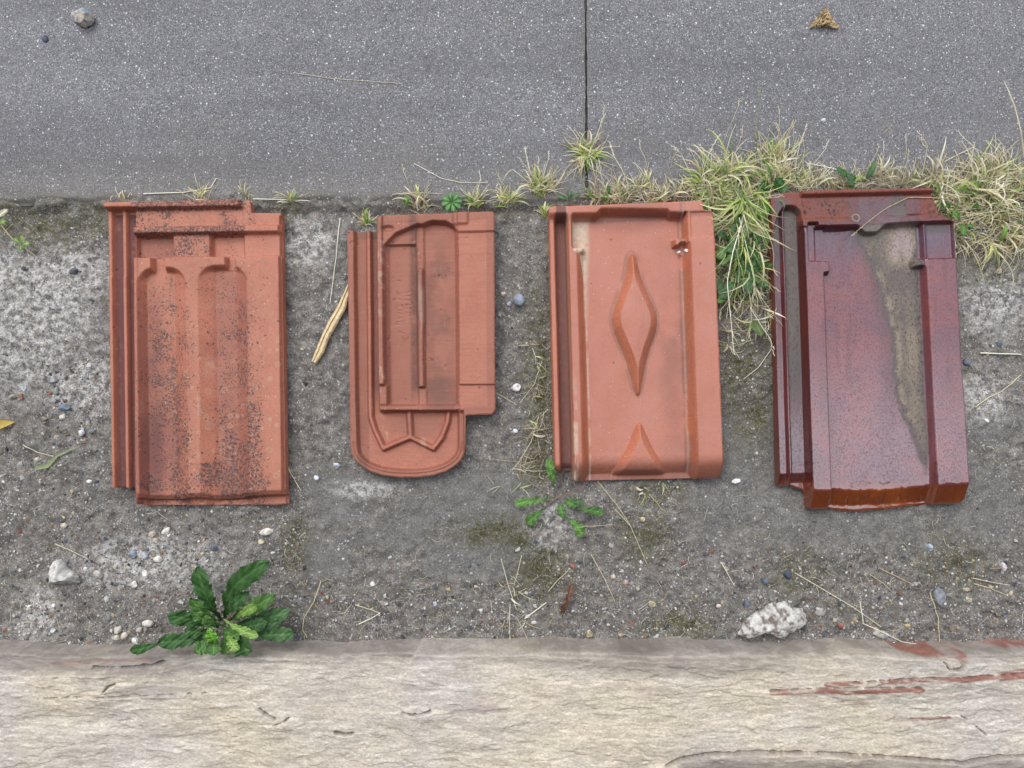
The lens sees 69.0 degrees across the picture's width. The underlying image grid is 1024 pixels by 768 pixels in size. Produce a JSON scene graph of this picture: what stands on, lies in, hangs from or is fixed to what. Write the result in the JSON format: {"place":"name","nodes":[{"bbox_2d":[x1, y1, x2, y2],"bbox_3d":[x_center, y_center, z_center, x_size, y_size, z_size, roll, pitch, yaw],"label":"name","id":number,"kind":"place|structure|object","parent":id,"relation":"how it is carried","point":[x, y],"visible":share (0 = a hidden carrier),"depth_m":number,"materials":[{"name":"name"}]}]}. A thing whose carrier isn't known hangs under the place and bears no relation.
{"place":"outdoors","nodes":[
{"label":"outdoors","id":0,"kind":"place"},
{"bbox_2d":[0,0,585,207],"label":"pavement","id":1,"kind":"structure","parent":0,"point":[457,92],"depth_m":1.04,"materials":[{"name":"grey asphalt"}]},
{"bbox_2d":[42,35,47,42],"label":"stone","id":2,"kind":"object","parent":1,"relation":"on","point":[45,38],"visible":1,"depth_m":1.05,"materials":[{"name":"grey stone"}]},
{"bbox_2d":[71,8,94,27],"bbox_3d":[-0.599,-0.511,1.041,0.027,0.025,0.020,-22,87,-1],"label":"stone","id":3,"kind":"object","parent":1,"relation":"on","point":[83,17],"visible":1,"depth_m":1.03,"materials":[{"name":"beige stone"}]},
{"bbox_2d":[143,178,216,193],"bbox_3d":[-0.461,-0.270,1.036,0.104,0.001,0.012,-12,87,-1],"label":"straw","id":4,"kind":"object","parent":1,"relation":"on","point":[178,192],"visible":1,"depth_m":1.03,"materials":[{"name":"beige plant"}]},
{"bbox_2d":[177,174,213,199],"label":"grass tuft","id":5,"kind":"object","parent":1,"relation":"on","point":[198,193],"visible":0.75,"depth_m":1.03,"materials":[{"name":"beige plant"}]},
{"bbox_2d":[233,181,251,200],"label":"grass tuft","id":6,"kind":"object","parent":1,"relation":"on","point":[244,195],"visible":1,"depth_m":1.03,"materials":[{"name":"plant"}]},
{"bbox_2d":[274,189,308,207],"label":"grass tuft","id":7,"kind":"object","parent":1,"relation":"on","point":[290,197],"visible":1,"depth_m":1.03,"materials":[{"name":"plant"}]},
{"bbox_2d":[293,72,402,83],"bbox_3d":[-0.231,-0.428,1.044,0.155,0.001,0.003,6,87,0],"label":"straw","id":8,"kind":"object","parent":1,"relation":"on","point":[345,79],"visible":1,"depth_m":1.04,"materials":[{"name":"beige plant"}]},
{"bbox_2d":[414,163,461,182],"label":"straw","id":9,"kind":"object","parent":1,"relation":"on","point":[436,175],"visible":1,"depth_m":1.04,"materials":[{"name":"beige plant"}]},
{"bbox_2d":[441,193,461,211],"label":"star weed","id":10,"kind":"object","parent":1,"relation":"on","point":[446,202],"visible":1,"depth_m":1.03,"materials":[{"name":"green plant"}]},
{"bbox_2d":[524,148,540,191],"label":"grass stalk","id":11,"kind":"object","parent":1,"relation":"on","point":[528,162],"depth_m":1.01,"materials":[{"name":"plant"}]},
{"bbox_2d":[512,152,580,199],"bbox_3d":[0.047,-0.287,1.025,0.095,0.028,0.066,0,87,0],"label":"grass tuft","id":12,"kind":"object","parent":1,"relation":"on","point":[538,186],"visible":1,"depth_m":1.03,"materials":[{"name":"green plant"}]},
{"bbox_2d":[558,189,579,200],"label":"weed","id":13,"kind":"object","parent":1,"relation":"on","point":[569,194],"visible":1,"depth_m":1.03,"materials":[{"name":"green plant"}]},
{"bbox_2d":[561,103,619,179],"bbox_3d":[0.108,-0.332,1.030,0.084,0.024,0.104,0,87,0],"label":"grass tuft","id":14,"kind":"object","parent":1,"relation":"on","point":[587,151],"visible":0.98,"depth_m":1.03,"materials":[{"name":"green plant"}]},
{"bbox_2d":[0,0,1023,644],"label":"ground","id":15,"kind":"structure","parent":0,"point":[422,526],"depth_m":1.02,"materials":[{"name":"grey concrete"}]},
{"bbox_2d":[0,420,13,428],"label":"yellow leaf","id":16,"kind":"object","parent":15,"relation":"on","point":[4,423],"visible":1,"depth_m":1.03,"materials":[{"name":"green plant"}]},
{"bbox_2d":[8,394,15,400],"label":"stone","id":17,"kind":"object","parent":15,"relation":"on","point":[12,397],"visible":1,"depth_m":1.03,"materials":[{"name":"beige stone"}]},
{"bbox_2d":[0,209,36,256],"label":"creeping weed","id":18,"kind":"object","parent":15,"relation":"on","point":[3,212],"visible":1,"depth_m":1.03,"materials":[{"name":"green plant"}]},
{"bbox_2d":[33,457,41,461],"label":"stone","id":19,"kind":"object","parent":15,"relation":"on","point":[37,459],"visible":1,"depth_m":1.03,"materials":[{"name":"beige stone"}]},
{"bbox_2d":[48,377,57,382],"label":"stone","id":20,"kind":"object","parent":15,"relation":"on","point":[53,380],"visible":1,"depth_m":1.03,"materials":[{"name":"grey stone"}]},
{"bbox_2d":[53,387,58,394],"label":"stone","id":21,"kind":"object","parent":15,"relation":"on","point":[55,390],"visible":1,"depth_m":1.03,"materials":[{"name":"grey stone"}]},
{"bbox_2d":[34,446,78,469],"bbox_3d":[-0.625,0.102,1.024,0.071,0.002,0.010,-30,87,-1],"label":"fallen blade","id":22,"kind":"object","parent":15,"relation":"on","point":[47,464],"visible":1,"depth_m":1.02,"materials":[{"name":"green plant"}]},
{"bbox_2d":[60,522,66,528],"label":"stone","id":23,"kind":"object","parent":15,"relation":"on","point":[63,525],"visible":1,"depth_m":1.02,"materials":[{"name":"beige stone"}]},
{"bbox_2d":[48,559,79,583],"bbox_3d":[-0.611,0.257,1.017,0.039,0.029,0.034,0,87,0],"label":"stone","id":24,"kind":"object","parent":15,"relation":"on","point":[60,571],"visible":1,"depth_m":1.01,"materials":[{"name":"grey stone"}]},
{"bbox_2d":[58,404,69,410],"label":"stone","id":25,"kind":"object","parent":15,"relation":"on","point":[63,407],"visible":1,"depth_m":1.03,"materials":[{"name":"grey stone"}]},
{"bbox_2d":[69,268,77,274],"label":"stone","id":26,"kind":"object","parent":15,"relation":"on","point":[73,271],"visible":1,"depth_m":1.03,"materials":[{"name":"grey stone"}]},
{"bbox_2d":[79,430,84,436],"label":"stone","id":27,"kind":"object","parent":15,"relation":"on","point":[81,432],"visible":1,"depth_m":1.03,"materials":[{"name":"white stone"}]},
{"bbox_2d":[85,420,90,426],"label":"stone","id":28,"kind":"object","parent":15,"relation":"on","point":[87,423],"visible":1,"depth_m":1.03,"materials":[{"name":"beige stone"}]},
{"bbox_2d":[93,570,103,578],"bbox_3d":[-0.568,0.262,1.022,0.016,0.008,0.010,42,88,2],"label":"stone","id":29,"kind":"object","parent":15,"relation":"on","point":[97,574],"visible":1,"depth_m":1.02,"materials":[{"name":"white stone"}]},
{"bbox_2d":[114,626,121,633],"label":"stone","id":30,"kind":"object","parent":15,"relation":"on","point":[118,630],"visible":1,"depth_m":1.01,"materials":[{"name":"beige stone"}]},
{"bbox_2d":[110,188,130,199],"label":"grass tuft","id":31,"kind":"object","parent":15,"relation":"on","point":[123,196],"visible":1,"depth_m":1.03,"materials":[{"name":"beige plant"}]},
{"bbox_2d":[120,632,127,638],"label":"stone","id":32,"kind":"object","parent":15,"relation":"on","point":[124,635],"visible":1,"depth_m":1.01,"materials":[{"name":"beige stone"}]},
{"bbox_2d":[128,581,136,587],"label":"stone","id":33,"kind":"object","parent":15,"relation":"on","point":[133,584],"visible":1,"depth_m":1.02,"materials":[{"name":"white stone"}]},
{"bbox_2d":[129,550,136,557],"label":"stone","id":34,"kind":"object","parent":15,"relation":"on","point":[133,553],"visible":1,"depth_m":1.02,"materials":[{"name":"stone"}]},
{"bbox_2d":[132,637,137,643],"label":"stone","id":35,"kind":"object","parent":15,"relation":"on","point":[134,640],"visible":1,"depth_m":1.01,"materials":[{"name":"white stone"}]},
{"bbox_2d":[136,627,142,631],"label":"stone","id":36,"kind":"object","parent":15,"relation":"on","point":[139,629],"visible":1,"depth_m":1.01,"materials":[{"name":"beige stone"}]},
{"bbox_2d":[141,551,148,558],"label":"stone","id":37,"kind":"object","parent":15,"relation":"on","point":[144,555],"visible":1,"depth_m":1.02,"materials":[{"name":"grey stone"}]},
{"bbox_2d":[142,620,153,626],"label":"stone","id":38,"kind":"object","parent":15,"relation":"on","point":[147,623],"visible":1,"depth_m":1.01,"materials":[{"name":"white stone"}]},
{"bbox_2d":[148,531,155,536],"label":"stone","id":39,"kind":"object","parent":15,"relation":"on","point":[152,534],"visible":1,"depth_m":1.02,"materials":[{"name":"beige stone"}]},
{"bbox_2d":[153,555,162,561],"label":"stone","id":40,"kind":"object","parent":15,"relation":"on","point":[157,558],"visible":1,"depth_m":1.02,"materials":[{"name":"white stone"}]},
{"bbox_2d":[161,527,170,534],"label":"stone","id":41,"kind":"object","parent":15,"relation":"on","point":[165,531],"visible":1,"depth_m":1.02,"materials":[{"name":"white stone"}]},
{"bbox_2d":[104,199,288,505],"bbox_3d":[-0.432,-0.043,1.018,0.253,0.026,0.418,0,87,0],"label":"roof tile","id":42,"kind":"object","parent":15,"relation":"on","point":[198,351],"visible":1,"depth_m":1.01,"materials":[{"name":"orange ceramic"}]},
{"bbox_2d":[130,560,295,656],"bbox_3d":[-0.385,0.286,0.964,0.212,0.079,0.124,0,87,0],"label":"dandelion","id":43,"kind":"object","parent":15,"relation":"on","point":[198,615],"visible":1,"depth_m":0.95,"materials":[{"name":"green plant"}]},
{"bbox_2d":[259,528,272,535],"bbox_3d":[-0.337,0.203,1.020,0.019,0.006,0.010,0,87,0],"label":"stone","id":44,"kind":"object","parent":15,"relation":"on","point":[265,531],"visible":1,"depth_m":1.02,"materials":[{"name":"white stone"}]},
{"bbox_2d":[253,198,308,200],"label":"straw","id":45,"kind":"object","parent":15,"relation":"on","point":[280,199],"visible":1,"depth_m":1.03,"materials":[{"name":"beige plant"}]},
{"bbox_2d":[302,581,320,636],"bbox_3d":[-0.275,0.305,1.012,0.011,0.008,0.078,13,87,1],"label":"straw","id":46,"kind":"object","parent":15,"relation":"on","point":[310,606],"visible":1,"depth_m":1.01,"materials":[{"name":"beige plant"}]},
{"bbox_2d":[312,284,347,363],"bbox_3d":[-0.248,-0.083,1.028,0.014,0.007,0.117,26,87,1],"label":"wood splinter","id":47,"kind":"object","parent":15,"relation":"on","point":[333,321],"visible":1,"depth_m":1.03,"materials":[{"name":"beige wood"}]},
{"bbox_2d":[330,218,340,300],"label":"straw","id":48,"kind":"object","parent":15,"relation":"on","point":[336,256],"visible":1,"depth_m":1.04,"materials":[{"name":"beige plant"}]},
{"bbox_2d":[333,463,339,468],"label":"stone","id":49,"kind":"object","parent":15,"relation":"on","point":[336,465],"visible":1,"depth_m":1.02,"materials":[{"name":"grey stone"}]},
{"bbox_2d":[352,207,378,226],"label":"grass tuft","id":50,"kind":"object","parent":15,"relation":"on","point":[365,220],"visible":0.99,"depth_m":1.04,"materials":[{"name":"green plant"}]},
{"bbox_2d":[403,196,408,205],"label":"seedling","id":51,"kind":"object","parent":15,"relation":"on","point":[406,202],"visible":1,"depth_m":1.03,"materials":[{"name":"green plant"}]},
{"bbox_2d":[392,164,440,213],"bbox_3d":[-0.129,-0.265,1.034,0.075,0.027,0.050,24,87,1],"label":"grass tuft","id":52,"kind":"object","parent":15,"relation":"on","point":[418,198],"visible":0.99,"depth_m":1.03,"materials":[{"name":"green plant"}]},
{"bbox_2d":[347,212,495,476],"bbox_3d":[-0.125,-0.054,1.017,0.205,0.028,0.362,0,87,0],"label":"roof tile","id":53,"kind":"object","parent":15,"relation":"on","point":[421,299],"visible":1,"depth_m":1.02,"materials":[{"name":"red ceramic"}]},
{"bbox_2d":[460,170,488,211],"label":"grass tuft","id":54,"kind":"object","parent":15,"relation":"on","point":[472,200],"visible":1,"depth_m":1.03,"materials":[{"name":"plant"}]},
{"bbox_2d":[1,206,972,635],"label":"moss","id":55,"kind":"object","parent":15,"relation":"on","point":[513,526],"visible":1,"depth_m":1.02,"materials":[{"name":"green plant"}]},
{"bbox_2d":[485,170,529,207],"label":"grass tuft","id":56,"kind":"object","parent":15,"relation":"on","point":[504,199],"visible":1,"depth_m":1.03,"materials":[{"name":"green plant"}]},
{"bbox_2d":[501,559,516,609],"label":"straw","id":57,"kind":"object","parent":15,"relation":"on","point":[507,582],"visible":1,"depth_m":1.01,"materials":[{"name":"beige plant"}]},
{"bbox_2d":[0,636,1023,767],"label":"stone ledge","id":58,"kind":"object","parent":15,"relation":"on","point":[652,702],"visible":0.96,"depth_m":0.96,"materials":[{"name":"stone"}]},
{"bbox_2d":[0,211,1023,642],"bbox_3d":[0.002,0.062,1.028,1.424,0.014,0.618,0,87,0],"label":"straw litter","id":59,"kind":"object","parent":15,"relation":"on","point":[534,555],"visible":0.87,"depth_m":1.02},
{"bbox_2d":[511,383,520,391],"bbox_3d":[0.006,0.005,1.031,0.012,0.009,0.012,32,87,2],"label":"stone","id":60,"kind":"object","parent":15,"relation":"on","point":[516,387],"visible":1,"depth_m":1.03,"materials":[{"name":"white stone"}]},
{"bbox_2d":[513,294,524,305],"bbox_3d":[0.010,-0.117,1.034,0.016,0.012,0.017,0,87,0],"label":"pebble","id":61,"kind":"object","parent":15,"relation":"on","point":[518,299],"visible":1,"depth_m":1.03,"materials":[{"name":"stone"}]},
{"bbox_2d":[512,416,538,469],"bbox_3d":[0.021,0.083,1.025,0.007,0.003,0.084,26,87,1],"label":"straw","id":62,"kind":"object","parent":15,"relation":"on","point":[529,444],"visible":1,"depth_m":1.03,"materials":[{"name":"beige plant"}]},
{"bbox_2d":[535,201,554,218],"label":"grass tuft","id":63,"kind":"object","parent":15,"relation":"on","point":[544,210],"visible":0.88,"depth_m":1.04,"materials":[{"name":"green plant"}]},
{"bbox_2d":[514,458,603,536],"bbox_3d":[0.064,0.163,1.009,0.116,0.021,0.092,32,87,2],"label":"dandelion","id":64,"kind":"object","parent":15,"relation":"on","point":[532,519],"visible":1,"depth_m":1.01,"materials":[{"name":"green plant"}]},
{"bbox_2d":[559,584,574,617],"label":"dead leaf","id":65,"kind":"object","parent":15,"relation":"on","point":[570,592],"visible":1,"depth_m":1.00,"materials":[{"name":"brown plant"}]},
{"bbox_2d":[586,629,592,637],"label":"stone","id":66,"kind":"object","parent":15,"relation":"on","point":[589,634],"visible":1,"depth_m":1.01,"materials":[{"name":"beige stone"}]},
{"bbox_2d":[603,186,609,201],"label":"seedling","id":67,"kind":"object","parent":15,"relation":"on","point":[608,191],"visible":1,"depth_m":1.03,"materials":[{"name":"green plant"}]},
{"bbox_2d":[597,481,646,562],"bbox_3d":[0.155,0.188,1.023,0.008,0.003,0.132,-31,87,-2],"label":"straw","id":68,"kind":"object","parent":15,"relation":"on","point":[624,516],"visible":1,"depth_m":1.02,"materials":[{"name":"beige plant"}]},
{"bbox_2d":[548,201,722,480],"bbox_3d":[0.166,-0.058,1.016,0.233,0.032,0.381,0,87,0],"label":"roof tile","id":69,"kind":"object","parent":15,"relation":"on","point":[635,378],"visible":1,"depth_m":1.01,"materials":[{"name":"ceramic"}]},
{"bbox_2d":[649,601,654,606],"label":"stone","id":70,"kind":"object","parent":15,"relation":"on","point":[652,603],"visible":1,"depth_m":1.01,"materials":[{"name":"beige stone"}]},
{"bbox_2d":[727,221,742,354],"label":"grass stalk","id":71,"kind":"object","parent":15,"relation":"on","point":[727,288],"depth_m":1.00,"materials":[{"name":"plant"}]},
{"bbox_2d":[732,479,739,483],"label":"stone","id":72,"kind":"object","parent":15,"relation":"on","point":[735,481],"visible":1,"depth_m":1.02,"materials":[{"name":"white stone"}]},
{"bbox_2d":[716,208,772,302],"bbox_3d":[0.317,-0.175,1.022,0.080,0.020,0.133,0,87,0],"label":"broadleaf weed","id":73,"kind":"object","parent":15,"relation":"on","point":[721,286],"visible":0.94,"depth_m":1.02,"materials":[{"name":"green plant"}]},
{"bbox_2d":[742,601,749,606],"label":"stone","id":74,"kind":"object","parent":15,"relation":"on","point":[745,603],"visible":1,"depth_m":1.01,"materials":[{"name":"stone"}]},
{"bbox_2d":[487,97,1023,641],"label":"grass","id":75,"kind":"structure","parent":15,"relation":"on","point":[715,191],"depth_m":1.03,"materials":[{"name":"green plant"}]},
{"bbox_2d":[739,217,755,297],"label":"grass stalk","id":76,"kind":"object","parent":75,"relation":"on","point":[749,260],"depth_m":1.01,"materials":[{"name":"plant"}]},
{"bbox_2d":[751,320,764,336],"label":"broadleaf weed","id":77,"kind":"object","parent":75,"relation":"on","point":[757,328],"visible":0.99,"depth_m":1.01,"materials":[{"name":"green plant"}]},
{"bbox_2d":[750,307,774,355],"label":"grass stalk","id":78,"kind":"object","parent":15,"relation":"on","point":[764,330],"depth_m":1.01,"materials":[{"name":"plant"}]},
{"bbox_2d":[761,204,769,218],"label":"broadleaf weed","id":79,"kind":"object","parent":15,"relation":"on","point":[767,210],"visible":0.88,"depth_m":1.02,"materials":[{"name":"green plant"}]},
{"bbox_2d":[737,601,806,638],"bbox_3d":[0.351,0.319,1.007,0.092,0.038,0.050,0,87,0],"label":"mortar lump","id":80,"kind":"object","parent":15,"relation":"on","point":[782,619],"visible":1,"depth_m":1.00,"materials":[{"name":"concrete"}]},
{"bbox_2d":[784,570,791,578],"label":"stone","id":81,"kind":"object","parent":15,"relation":"on","point":[787,574],"visible":1,"depth_m":1.01,"materials":[{"name":"blue stone"}]},
{"bbox_2d":[815,608,825,615],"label":"stone","id":82,"kind":"object","parent":15,"relation":"on","point":[821,611],"visible":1,"depth_m":1.01,"materials":[{"name":"white stone"}]},
{"bbox_2d":[795,573,880,626],"bbox_3d":[0.445,0.293,1.014,0.138,0.004,0.003,32,87,2],"label":"straw","id":83,"kind":"object","parent":15,"relation":"on","point":[836,597],"visible":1,"depth_m":1.01,"materials":[{"name":"beige plant"}]},
{"bbox_2d":[766,188,968,510],"bbox_3d":[0.484,-0.046,1.015,0.258,0.032,0.440,0,87,0],"label":"roof tile","id":84,"kind":"object","parent":15,"relation":"on","point":[868,404],"visible":1,"depth_m":1.01,"materials":[{"name":"brown ceramic"}]},
{"bbox_2d":[853,197,946,235],"bbox_3d":[0.524,-0.237,1.015,0.143,0.004,0.022,-22,87,-1],"label":"grass stalk","id":85,"kind":"object","parent":84,"relation":"on","point":[893,204],"depth_m":1.01,"materials":[{"name":"plant"}]},
{"bbox_2d":[873,629,888,638],"bbox_3d":[0.504,0.342,1.016,0.026,0.008,0.011,13,87,1],"label":"stone","id":86,"kind":"object","parent":15,"relation":"on","point":[877,633],"visible":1,"depth_m":1.01,"materials":[{"name":"white stone"}]},
{"bbox_2d":[860,602,914,643],"bbox_3d":[0.509,0.334,1.011,0.100,0.005,0.023,35,88,2],"label":"straw","id":87,"kind":"object","parent":15,"relation":"on","point":[879,630],"visible":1,"depth_m":1.01,"materials":[{"name":"beige plant"}]},
{"bbox_2d":[925,544,932,550],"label":"stone","id":88,"kind":"object","parent":15,"relation":"on","point":[928,547],"visible":1,"depth_m":1.02,"materials":[{"name":"grey stone"}]},
{"bbox_2d":[931,596,939,641],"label":"straw","id":89,"kind":"object","parent":15,"relation":"on","point":[938,619],"visible":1,"depth_m":1.01,"materials":[{"name":"beige plant"}]},
{"bbox_2d":[933,587,945,604],"bbox_3d":[0.583,0.289,1.014,0.016,0.012,0.024,0,87,0],"label":"stone","id":90,"kind":"object","parent":15,"relation":"on","point":[939,595],"visible":1,"depth_m":1.01,"materials":[{"name":"grey stone"}]},
{"bbox_2d":[963,359,970,365],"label":"stone","id":91,"kind":"object","parent":15,"relation":"on","point":[966,362],"visible":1,"depth_m":1.03,"materials":[{"name":"grey stone"}]},
{"bbox_2d":[945,203,1007,241],"bbox_3d":[0.636,-0.221,1.025,0.085,0.018,0.052,0,87,0],"label":"broadleaf weed","id":92,"kind":"object","parent":15,"relation":"on","point":[956,214],"visible":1,"depth_m":1.02,"materials":[{"name":"green plant"}]},
{"bbox_2d":[975,375,1020,406],"bbox_3d":[0.675,0.011,1.031,0.082,0.006,0.005,-33,87,-2],"label":"straw","id":93,"kind":"object","parent":15,"relation":"on","point":[998,392],"visible":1,"depth_m":1.03,"materials":[{"name":"beige plant"}]},
{"bbox_2d":[980,352,1020,354],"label":"straw","id":94,"kind":"object","parent":15,"relation":"on","point":[998,353],"visible":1,"depth_m":1.04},
{"bbox_2d":[1000,562,1006,571],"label":"stone","id":95,"kind":"object","parent":15,"relation":"on","point":[1004,568],"visible":1,"depth_m":1.02,"materials":[{"name":"white stone"}]},
{"bbox_2d":[586,0,1023,205],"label":"pavement","id":96,"kind":"structure","parent":0,"point":[658,69],"depth_m":1.04,"materials":[{"name":"grey asphalt"}]},
{"bbox_2d":[609,142,628,183],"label":"grass stalk","id":97,"kind":"object","parent":96,"relation":"on","point":[617,162],"depth_m":1.02,"materials":[{"name":"plant"}]},
{"bbox_2d":[671,145,697,189],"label":"grass stalk","id":98,"kind":"object","parent":96,"relation":"on","point":[685,163],"depth_m":1.01,"materials":[{"name":"plant"}]},
{"bbox_2d":[701,134,720,181],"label":"grass stalk","id":99,"kind":"object","parent":96,"relation":"on","point":[708,155],"depth_m":1.01,"materials":[{"name":"plant"}]},
{"bbox_2d":[756,86,761,169],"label":"grass stalk","id":100,"kind":"object","parent":96,"relation":"on","point":[757,125],"depth_m":1.00,"materials":[{"name":"plant"}]},
{"bbox_2d":[760,177,787,192],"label":"broadleaf weed","id":101,"kind":"object","parent":96,"relation":"on","point":[778,182],"visible":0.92,"depth_m":1.02,"materials":[{"name":"green plant"}]},
{"bbox_2d":[794,125,806,185],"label":"grass stalk","id":102,"kind":"object","parent":96,"relation":"on","point":[798,151],"depth_m":1.01,"materials":[{"name":"plant"}]},
{"bbox_2d":[809,7,838,27],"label":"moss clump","id":103,"kind":"object","parent":96,"relation":"on","point":[825,16],"visible":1,"depth_m":1.04,"materials":[{"name":"plant"}]},
{"bbox_2d":[836,161,876,186],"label":"broadleaf weed","id":104,"kind":"object","parent":96,"relation":"on","point":[851,177],"visible":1,"depth_m":1.02,"materials":[{"name":"green plant"}]},
{"bbox_2d":[917,131,927,176],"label":"grass stalk","id":105,"kind":"object","parent":96,"relation":"on","point":[926,151],"depth_m":1.01,"materials":[{"name":"plant"}]},
{"bbox_2d":[1004,82,1023,156],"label":"grass stalk","id":106,"kind":"object","parent":96,"relation":"on","point":[1009,94],"depth_m":1.00,"materials":[{"name":"plant"}]}
]}

